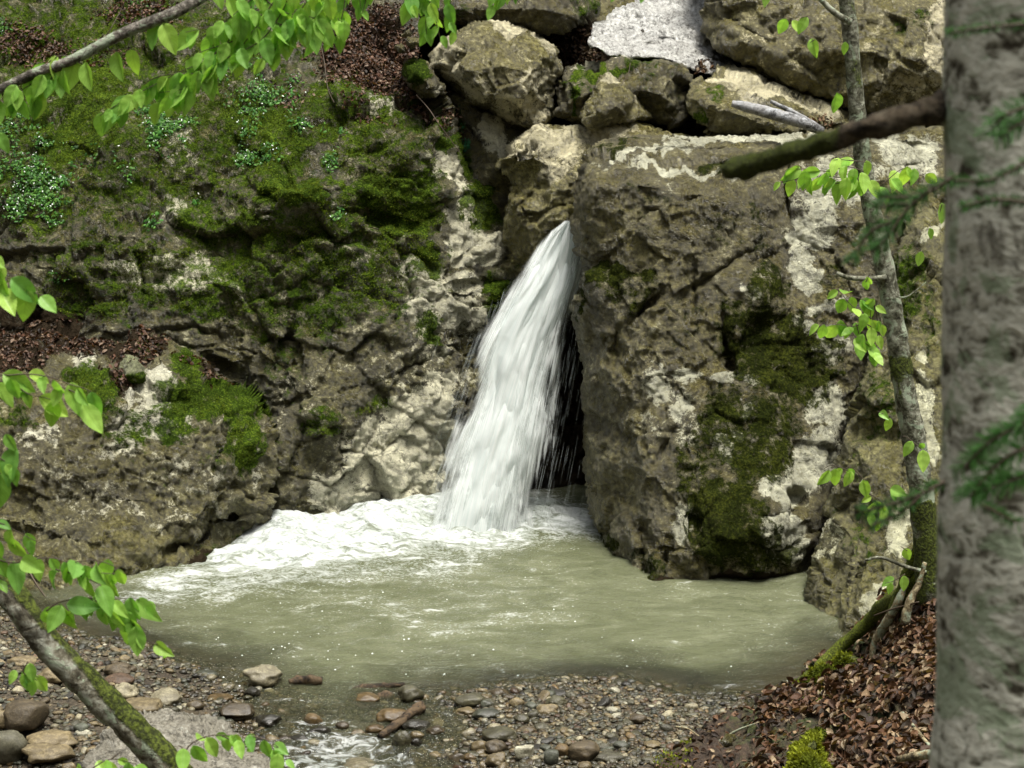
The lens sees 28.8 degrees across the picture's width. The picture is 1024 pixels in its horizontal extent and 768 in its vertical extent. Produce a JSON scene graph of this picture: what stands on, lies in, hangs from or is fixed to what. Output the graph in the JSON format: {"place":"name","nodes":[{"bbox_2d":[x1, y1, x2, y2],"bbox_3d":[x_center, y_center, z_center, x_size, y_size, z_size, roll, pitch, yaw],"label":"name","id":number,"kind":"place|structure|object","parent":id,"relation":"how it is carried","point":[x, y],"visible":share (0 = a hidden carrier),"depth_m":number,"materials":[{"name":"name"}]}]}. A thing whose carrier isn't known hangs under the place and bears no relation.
{"place":"outdoors","nodes":[
{"label":"outdoors","id":0,"kind":"place"},
{"bbox_2d":[0,0,585,514],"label":"cliff","id":1,"kind":"structure","parent":0,"point":[348,368],"depth_m":13.34,"materials":[{"name":"stone"}]},
{"bbox_2d":[2,23,338,271],"bbox_3d":[-2.418,-1.793,13.995,2.653,1.881,2.079,0,10,0],"label":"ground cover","id":2,"kind":"object","parent":1,"relation":"on","point":[134,158],"visible":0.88,"depth_m":13.48,"materials":[{"name":"green plant"}]},
{"bbox_2d":[0,0,347,285],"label":"ground cover","id":3,"kind":"object","parent":1,"relation":"on","point":[45,193],"visible":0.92,"depth_m":13.52,"materials":[{"name":"green plant"}]},
{"bbox_2d":[0,0,460,128],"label":"leaf litter","id":4,"kind":"object","parent":1,"relation":"on","point":[402,88],"visible":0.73,"depth_m":14.38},
{"bbox_2d":[0,0,518,440],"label":"moss","id":5,"kind":"object","parent":1,"relation":"on","point":[228,162],"visible":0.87,"depth_m":13.39,"materials":[{"name":"plant"}]},
{"bbox_2d":[401,57,446,98],"bbox_3d":[-0.613,-2.128,13.887,0.330,0.292,0.834,0,10,0],"label":"rock","id":6,"kind":"object","parent":1,"relation":"on","point":[421,78],"visible":1,"depth_m":13.62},
{"bbox_2d":[406,36,418,48],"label":"stone","id":7,"kind":"object","parent":6,"relation":"on","point":[412,42],"visible":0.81,"depth_m":13.66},
{"bbox_2d":[446,91,526,217],"bbox_3d":[-0.224,-1.607,14.438,0.807,1.016,1.118,0,10,0],"label":"rock slab","id":8,"kind":"object","parent":1,"relation":"on","point":[489,134],"visible":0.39,"depth_m":14.01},
{"bbox_2d":[495,120,692,311],"bbox_3d":[0.653,-1.220,14.297,1.553,1.416,1.662,0,10,0],"label":"boulder","id":9,"kind":"object","parent":1,"relation":"on","point":[538,165],"visible":0.34,"depth_m":13.58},
{"bbox_2d":[428,19,563,129],"bbox_3d":[-0.119,-2.275,14.571,0.989,0.852,2.021,0,10,0],"label":"boulder","id":10,"kind":"object","parent":9,"relation":"on","point":[508,72],"visible":0.92,"depth_m":13.86,"materials":[{"name":"stone"}]},
{"bbox_2d":[420,0,600,35],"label":"boulder","id":11,"kind":"object","parent":10,"relation":"on","point":[549,17],"visible":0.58,"depth_m":14.25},
{"bbox_2d":[579,72,652,130],"bbox_3d":[0.723,-1.967,13.857,0.529,0.401,0.877,0,10,0],"label":"boulder","id":12,"kind":"object","parent":9,"relation":"on","point":[610,101],"visible":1,"depth_m":13.59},
{"bbox_2d":[553,55,692,130],"bbox_3d":[0.810,-2.161,14.625,1.046,0.587,1.852,0,10,0],"label":"boulder","id":13,"kind":"object","parent":9,"relation":"on","point":[657,87],"visible":0.7,"depth_m":13.87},
{"bbox_2d":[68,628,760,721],"bbox_3d":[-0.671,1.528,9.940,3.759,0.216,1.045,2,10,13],"label":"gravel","id":14,"kind":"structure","parent":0,"point":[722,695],"depth_m":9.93,"materials":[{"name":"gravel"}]},
{"bbox_2d":[377,690,394,699],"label":"stone","id":15,"kind":"object","parent":14,"relation":"on","point":[384,693],"visible":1,"depth_m":9.73,"materials":[{"name":"brown stone"}]},
{"bbox_2d":[0,596,836,767],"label":"gravel bed","id":16,"kind":"object","parent":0,"point":[71,702],"visible":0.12,"depth_m":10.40,"materials":[{"name":"gravel"}]},
{"bbox_2d":[0,730,27,764],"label":"boulder","id":17,"kind":"object","parent":16,"relation":"on","point":[13,743],"visible":0.96,"depth_m":8.78,"materials":[{"name":"stone"}]},
{"bbox_2d":[7,655,36,666],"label":"stone","id":18,"kind":"object","parent":16,"relation":"on","point":[19,660],"visible":0.78,"depth_m":9.95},
{"bbox_2d":[3,698,49,731],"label":"boulder","id":19,"kind":"object","parent":16,"relation":"on","point":[22,714],"visible":0.97,"depth_m":9.07,"materials":[{"name":"stone"}]},
{"bbox_2d":[21,742,75,763],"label":"stone","id":20,"kind":"object","parent":16,"relation":"on","point":[40,752],"visible":1,"depth_m":8.77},
{"bbox_2d":[38,667,61,683],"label":"stone","id":21,"kind":"object","parent":16,"relation":"on","point":[48,675],"visible":0.39,"depth_m":9.69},
{"bbox_2d":[26,729,77,745],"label":"stone","id":22,"kind":"object","parent":16,"relation":"on","point":[54,736],"visible":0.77,"depth_m":8.91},
{"bbox_2d":[73,723,88,731],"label":"pebble","id":23,"kind":"object","parent":16,"relation":"on","point":[80,727],"visible":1,"depth_m":9.08,"materials":[{"name":"stone"}]},
{"bbox_2d":[103,662,130,674],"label":"stone","id":24,"kind":"object","parent":16,"relation":"on","point":[118,667],"visible":0.79,"depth_m":9.83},
{"bbox_2d":[105,672,134,683],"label":"stone","id":25,"kind":"object","parent":16,"relation":"on","point":[118,678],"visible":0.74,"depth_m":9.70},
{"bbox_2d":[115,682,138,698],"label":"stone","id":26,"kind":"object","parent":16,"relation":"on","point":[126,690],"visible":0.72,"depth_m":9.51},
{"bbox_2d":[0,319,279,607],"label":"rock outcrop","id":27,"kind":"object","parent":16,"relation":"on","point":[147,479],"visible":0.8,"depth_m":12.26,"materials":[{"name":"stone"}]},
{"bbox_2d":[0,317,234,394],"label":"leaf litter","id":28,"kind":"object","parent":27,"relation":"on","point":[96,341],"visible":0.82,"depth_m":12.85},
{"bbox_2d":[118,354,146,383],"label":"rock","id":29,"kind":"object","parent":27,"relation":"on","point":[134,371],"visible":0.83,"depth_m":12.49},
{"bbox_2d":[65,348,266,470],"bbox_3d":[-2.129,0.188,12.651,1.254,0.710,0.810,-9,13,-40],"label":"moss","id":30,"kind":"object","parent":27,"relation":"on","point":[179,403],"visible":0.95,"depth_m":12.56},
{"bbox_2d":[126,697,163,711],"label":"stone","id":31,"kind":"object","parent":16,"relation":"on","point":[147,704],"visible":0.64,"depth_m":9.40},
{"bbox_2d":[151,687,182,705],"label":"stone","id":32,"kind":"object","parent":16,"relation":"on","point":[168,696],"visible":0.87,"depth_m":9.54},
{"bbox_2d":[80,697,269,767],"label":"rock slab","id":33,"kind":"object","parent":16,"relation":"on","point":[176,729],"visible":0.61,"depth_m":8.55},
{"bbox_2d":[186,700,203,709],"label":"stone","id":34,"kind":"object","parent":16,"relation":"on","point":[197,704],"visible":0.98,"depth_m":9.50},
{"bbox_2d":[207,693,233,700],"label":"stone","id":35,"kind":"object","parent":16,"relation":"on","point":[228,697],"visible":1,"depth_m":9.68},
{"bbox_2d":[219,702,254,720],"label":"stone","id":36,"kind":"object","parent":16,"relation":"on","point":[235,711],"visible":0.98,"depth_m":9.44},
{"bbox_2d":[224,683,446,767],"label":"stream water","id":37,"kind":"structure","parent":16,"relation":"on","point":[273,738],"depth_m":9.42,"materials":[{"name":"liquid"}]},
{"bbox_2d":[291,734,311,744],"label":"stone","id":38,"kind":"object","parent":37,"relation":"on","point":[299,737],"visible":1,"depth_m":9.19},
{"bbox_2d":[306,725,330,736],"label":"stone","id":39,"kind":"object","parent":37,"relation":"on","point":[320,730],"visible":1,"depth_m":9.25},
{"bbox_2d":[340,757,379,767],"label":"stone","id":40,"kind":"object","parent":37,"relation":"on","point":[358,762],"visible":0.98,"depth_m":8.91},
{"bbox_2d":[397,685,424,703],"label":"stone","id":41,"kind":"object","parent":37,"relation":"on","point":[410,694],"visible":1,"depth_m":9.67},
{"bbox_2d":[425,725,444,737],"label":"stone","id":42,"kind":"object","parent":37,"relation":"on","point":[436,730],"visible":1,"depth_m":9.25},
{"bbox_2d":[392,731,410,756],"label":"stone","id":43,"kind":"object","parent":16,"relation":"on","point":[401,738],"visible":0.99,"depth_m":9.10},
{"bbox_2d":[401,719,429,731],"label":"stone","id":44,"kind":"object","parent":16,"relation":"on","point":[410,725],"visible":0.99,"depth_m":9.32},
{"bbox_2d":[449,753,464,763],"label":"stone","id":45,"kind":"object","parent":16,"relation":"on","point":[456,757],"visible":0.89,"depth_m":8.92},
{"bbox_2d":[455,706,474,716],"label":"stone","id":46,"kind":"object","parent":16,"relation":"on","point":[464,711],"visible":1,"depth_m":9.48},
{"bbox_2d":[454,692,485,706],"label":"stone","id":47,"kind":"object","parent":16,"relation":"on","point":[473,699],"visible":0.95,"depth_m":9.56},
{"bbox_2d":[471,740,485,750],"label":"stone","id":48,"kind":"object","parent":16,"relation":"on","point":[477,745],"visible":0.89,"depth_m":9.01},
{"bbox_2d":[544,749,558,764],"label":"stone","id":49,"kind":"object","parent":16,"relation":"on","point":[551,756],"visible":1,"depth_m":8.78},
{"bbox_2d":[545,695,566,704],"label":"stone","id":50,"kind":"object","parent":16,"relation":"on","point":[557,699],"visible":0.78,"depth_m":9.52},
{"bbox_2d":[405,677,740,767],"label":"gravel","id":51,"kind":"structure","parent":16,"relation":"on","point":[593,728],"depth_m":9.29,"materials":[{"name":"gravel"}]},
{"bbox_2d":[472,708,499,718],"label":"stone","id":52,"kind":"object","parent":51,"relation":"on","point":[488,713],"visible":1,"depth_m":9.41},
{"bbox_2d":[485,739,506,753],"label":"stone","id":53,"kind":"object","parent":51,"relation":"on","point":[494,746],"visible":0.8,"depth_m":8.93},
{"bbox_2d":[485,752,506,766],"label":"stone","id":54,"kind":"object","parent":51,"relation":"on","point":[494,759],"visible":1,"depth_m":8.80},
{"bbox_2d":[481,726,516,740],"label":"stone","id":55,"kind":"object","parent":51,"relation":"on","point":[503,733],"visible":0.88,"depth_m":9.08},
{"bbox_2d":[509,697,524,706],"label":"stone","id":56,"kind":"object","parent":51,"relation":"on","point":[517,701],"visible":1,"depth_m":9.53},
{"bbox_2d":[514,714,529,723],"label":"stone","id":57,"kind":"object","parent":51,"relation":"on","point":[525,719],"visible":1,"depth_m":9.30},
{"bbox_2d":[514,745,533,759],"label":"stone","id":58,"kind":"object","parent":51,"relation":"on","point":[521,752],"visible":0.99,"depth_m":8.83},
{"bbox_2d":[536,704,557,714],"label":"stone","id":59,"kind":"object","parent":51,"relation":"on","point":[547,709],"visible":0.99,"depth_m":9.40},
{"bbox_2d":[554,743,568,755],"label":"stone","id":60,"kind":"object","parent":51,"relation":"on","point":[562,748],"visible":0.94,"depth_m":8.85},
{"bbox_2d":[568,740,599,760],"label":"stone","id":61,"kind":"object","parent":51,"relation":"on","point":[586,750],"visible":1,"depth_m":8.81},
{"bbox_2d":[596,697,610,706],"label":"pebble","id":62,"kind":"object","parent":51,"relation":"on","point":[604,701],"visible":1,"depth_m":9.51,"materials":[{"name":"stone"}]},
{"bbox_2d":[594,751,623,761],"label":"stone","id":63,"kind":"object","parent":51,"relation":"on","point":[605,756],"visible":1,"depth_m":8.81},
{"bbox_2d":[612,741,629,748],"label":"stone","id":64,"kind":"object","parent":51,"relation":"on","point":[618,744],"visible":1,"depth_m":8.94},
{"bbox_2d":[643,740,660,747],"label":"stone","id":65,"kind":"object","parent":51,"relation":"on","point":[652,744],"visible":1,"depth_m":8.97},
{"bbox_2d":[628,714,646,723],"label":"stone","id":66,"kind":"object","parent":16,"relation":"on","point":[637,718],"visible":1,"depth_m":9.26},
{"bbox_2d":[569,125,943,580],"bbox_3d":[1.908,-0.157,13.107,3.076,3.049,3.220,0,10,0],"label":"boulder","id":67,"kind":"object","parent":16,"relation":"on","point":[719,387],"visible":0.63,"depth_m":12.24,"materials":[{"name":"stone"}]},
{"bbox_2d":[685,64,848,136],"bbox_3d":[1.846,-2.009,14.272,1.309,0.571,1.873,0,10,0],"label":"boulder","id":68,"kind":"object","parent":67,"relation":"on","point":[709,100],"visible":0.77,"depth_m":13.62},
{"bbox_2d":[587,0,735,75],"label":"rock slab","id":69,"kind":"object","parent":68,"relation":"on","point":[660,29],"visible":0.77,"depth_m":14.39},
{"bbox_2d":[694,58,715,73],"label":"leaf litter","id":70,"kind":"object","parent":68,"relation":"on","point":[701,65],"visible":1,"depth_m":14.09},
{"bbox_2d":[731,100,824,132],"bbox_3d":[1.712,-1.710,12.828,0.602,0.224,0.139,1,10,4],"label":"log","id":71,"kind":"object","parent":68,"relation":"on","point":[788,118],"visible":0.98,"depth_m":12.79,"materials":[{"name":"grey wood"}]},
{"bbox_2d":[807,113,833,128],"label":"leaf litter","id":72,"kind":"object","parent":68,"relation":"on","point":[823,120],"visible":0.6,"depth_m":13.62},
{"bbox_2d":[770,100,807,117],"bbox_3d":[1.815,-1.757,12.897,0.299,0.160,0.063,2,10,10],"label":"stick","id":73,"kind":"object","parent":67,"relation":"on","point":[782,107],"visible":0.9,"depth_m":12.88,"materials":[{"name":"grey wood"}]},
{"bbox_2d":[699,0,943,127],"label":"boulder","id":74,"kind":"object","parent":67,"relation":"on","point":[901,49],"visible":0.62,"depth_m":13.73,"materials":[{"name":"stone"}]},
{"bbox_2d":[804,205,943,640],"bbox_3d":[2.631,0.077,11.784,1.564,2.512,3.563,3,11,19],"label":"boulder","id":75,"kind":"object","parent":16,"relation":"on","point":[845,579],"visible":0.3,"depth_m":11.48,"materials":[{"name":"stone"}]},
{"bbox_2d":[30,484,842,767],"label":"water","id":76,"kind":"structure","parent":0,"point":[302,595],"depth_m":11.39,"materials":[{"name":"liquid"}]},
{"bbox_2d":[244,687,260,696],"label":"stone","id":77,"kind":"object","parent":76,"relation":"on","point":[254,691],"visible":1,"depth_m":9.76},
{"bbox_2d":[242,664,282,686],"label":"stone","id":78,"kind":"object","parent":76,"relation":"on","point":[264,675],"visible":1,"depth_m":9.92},
{"bbox_2d":[255,714,282,727],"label":"stone","id":79,"kind":"object","parent":76,"relation":"on","point":[269,720],"visible":1,"depth_m":9.37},
{"bbox_2d":[288,674,322,684],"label":"stone","id":80,"kind":"object","parent":76,"relation":"on","point":[309,679],"visible":1,"depth_m":9.91,"materials":[{"name":"brown stone"}]},
{"bbox_2d":[304,713,322,728],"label":"stone","id":81,"kind":"object","parent":76,"relation":"on","point":[311,719],"visible":0.94,"depth_m":9.38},
{"bbox_2d":[335,721,348,730],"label":"stone","id":82,"kind":"object","parent":76,"relation":"on","point":[342,725],"visible":1,"depth_m":9.34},
{"bbox_2d":[356,692,379,703],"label":"stone","id":83,"kind":"object","parent":76,"relation":"on","point":[367,697],"visible":1,"depth_m":9.66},
{"bbox_2d":[365,724,383,733],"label":"stone","id":84,"kind":"object","parent":76,"relation":"on","point":[375,728],"visible":0.98,"depth_m":9.30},
{"bbox_2d":[351,682,404,692],"bbox_3d":[-0.664,1.503,9.881,0.270,0.046,0.053,-2,10,-11],"label":"driftwood","id":85,"kind":"object","parent":76,"relation":"in","point":[371,687],"visible":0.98,"depth_m":9.87,"materials":[{"name":"brown wood"}]},
{"bbox_2d":[376,708,405,723],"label":"stone","id":86,"kind":"object","parent":76,"relation":"on","point":[387,715],"visible":0.93,"depth_m":9.41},
{"bbox_2d":[377,701,425,738],"bbox_3d":[-0.525,1.577,9.376,0.062,0.070,0.398,5,11,28],"label":"driftwood","id":87,"kind":"object","parent":76,"relation":"on","point":[417,708],"visible":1,"depth_m":9.38,"materials":[{"name":"brown wood"}]},
{"bbox_2d":[435,221,581,532],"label":"waterfall","id":88,"kind":"structure","parent":0,"point":[498,445],"depth_m":12.97,"materials":[{"name":"liquid"}]},
{"bbox_2d":[654,590,935,767],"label":"bank","id":89,"kind":"structure","parent":0,"point":[733,723],"depth_m":8.73,"materials":[{"name":"soil"}]},
{"bbox_2d":[720,733,736,747],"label":"stone","id":90,"kind":"object","parent":89,"relation":"on","point":[727,740],"visible":1,"depth_m":8.58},
{"bbox_2d":[654,686,810,767],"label":"leaf litter","id":91,"kind":"object","parent":89,"relation":"on","point":[731,756],"visible":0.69,"depth_m":8.79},
{"bbox_2d":[652,591,921,767],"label":"moss","id":92,"kind":"object","parent":89,"relation":"on","point":[671,752],"visible":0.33,"depth_m":8.74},
{"bbox_2d":[782,724,833,767],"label":"moss mound","id":93,"kind":"object","parent":89,"relation":"on","point":[806,750],"visible":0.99,"depth_m":7.78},
{"bbox_2d":[792,649,862,684],"bbox_3d":[1.552,1.409,9.868,0.359,0.329,1.040,0,10,0],"label":"moss mound","id":94,"kind":"object","parent":89,"relation":"on","point":[842,657],"visible":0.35,"depth_m":9.64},
{"bbox_2d":[752,587,935,767],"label":"leaf litter","id":95,"kind":"object","parent":89,"relation":"on","point":[919,675],"visible":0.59,"depth_m":8.61,"materials":[{"name":"plant"}]},
{"bbox_2d":[895,750,929,761],"bbox_3d":[1.534,1.373,7.377,0.038,0.147,0.303,-6,12,-30],"label":"twig","id":96,"kind":"object","parent":95,"relation":"on","point":[918,755],"visible":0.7,"depth_m":7.42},
{"bbox_2d":[900,562,926,623],"bbox_3d":[1.824,0.948,9.053,0.110,0.288,0.046,0,10,0],"label":"stub","id":97,"kind":"object","parent":95,"relation":"on","point":[907,610],"visible":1,"depth_m":9.04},
{"bbox_2d":[762,0,943,605],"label":"thin tree","id":98,"kind":"object","parent":89,"relation":"on","point":[861,180],"visible":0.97,"depth_m":8.80,"materials":[{"name":"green plant"}]},
{"bbox_2d":[801,574,915,676],"bbox_3d":[1.773,1.143,9.646,0.686,0.708,0.331,9,13,42],"label":"root","id":99,"kind":"object","parent":89,"relation":"on","point":[862,627],"visible":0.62,"depth_m":9.83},
{"bbox_2d":[869,578,909,657],"bbox_3d":[1.763,1.115,9.368,0.093,0.448,0.212,-9,13,-42],"label":"root","id":100,"kind":"object","parent":89,"relation":"attached to","point":[884,625],"visible":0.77,"depth_m":9.34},
{"bbox_2d":[886,547,914,617],"bbox_3d":[1.848,0.869,9.362,0.077,0.536,0.232,-5,11,-25],"label":"root","id":101,"kind":"object","parent":89,"relation":"on","point":[908,573],"visible":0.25,"depth_m":9.31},
{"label":"ground","id":102,"kind":"structure","parent":0,"visible":0},
{"bbox_2d":[0,430,19,507],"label":"leafy branch","id":103,"kind":"object","parent":102,"relation":"on","point":[9,470],"visible":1,"depth_m":4.91,"materials":[{"name":"green plant"}]},
{"bbox_2d":[8,662,47,695],"bbox_3d":[-1.236,0.756,5.106,0.099,0.093,0.043,-5,11,-27],"label":"leafy branch","id":104,"kind":"object","parent":102,"relation":"on","point":[31,681],"visible":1,"depth_m":5.10,"materials":[{"name":"green plant"}]},
{"bbox_2d":[0,256,56,321],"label":"leafy branch","id":105,"kind":"object","parent":102,"relation":"on","point":[19,295],"visible":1,"depth_m":4.82,"materials":[{"name":"green plant"}]},
{"bbox_2d":[0,368,102,433],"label":"leafy branch","id":106,"kind":"object","parent":102,"relation":"on","point":[18,384],"visible":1,"depth_m":4.98,"materials":[{"name":"green plant"}]},
{"bbox_2d":[0,519,174,657],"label":"leafy branch","id":107,"kind":"object","parent":102,"relation":"on","point":[108,608],"visible":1,"depth_m":5.17,"materials":[{"name":"green plant"}]},
{"bbox_2d":[0,563,192,767],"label":"leaning tree","id":108,"kind":"object","parent":102,"relation":"on","point":[102,699],"visible":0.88,"depth_m":6.12,"materials":[{"name":"green plant"}]},
{"bbox_2d":[77,752,146,767],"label":"leafy branch","id":109,"kind":"object","parent":102,"relation":"on","point":[125,762],"visible":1,"depth_m":5.14,"materials":[{"name":"green plant"}]},
{"bbox_2d":[0,0,336,153],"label":"leafy branch","id":110,"kind":"object","parent":102,"relation":"on","point":[243,34],"visible":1,"depth_m":5.52,"materials":[{"name":"green plant"}]},
{"bbox_2d":[176,732,294,767],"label":"leafy branch","id":111,"kind":"object","parent":102,"relation":"on","point":[275,755],"visible":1,"depth_m":5.13,"materials":[{"name":"green plant"}]},
{"bbox_2d":[300,0,418,56],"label":"leafy branch","id":112,"kind":"object","parent":102,"relation":"on","point":[340,23],"visible":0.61,"depth_m":5.90,"materials":[{"name":"green plant"}]},
{"bbox_2d":[418,0,456,48],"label":"leafy branch","id":113,"kind":"object","parent":102,"relation":"on","point":[428,9],"visible":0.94,"depth_m":6.10,"materials":[{"name":"green plant"}]},
{"bbox_2d":[486,0,520,19],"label":"leafy branch","id":114,"kind":"object","parent":102,"relation":"on","point":[492,9],"visible":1,"depth_m":6.09,"materials":[{"name":"green plant"}]},
{"bbox_2d":[419,0,870,137],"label":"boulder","id":115,"kind":"object","parent":102,"relation":"on","point":[691,127],"visible":0.02,"depth_m":15.30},
{"bbox_2d":[550,27,601,78],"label":"leaf litter","id":116,"kind":"object","parent":115,"relation":"on","point":[574,45],"visible":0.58,"depth_m":15.28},
{"bbox_2d":[720,0,1023,767],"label":"fir tree","id":117,"kind":"object","parent":102,"relation":"on","point":[974,105],"visible":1,"depth_m":2.57,"materials":[{"name":"grey plant"}]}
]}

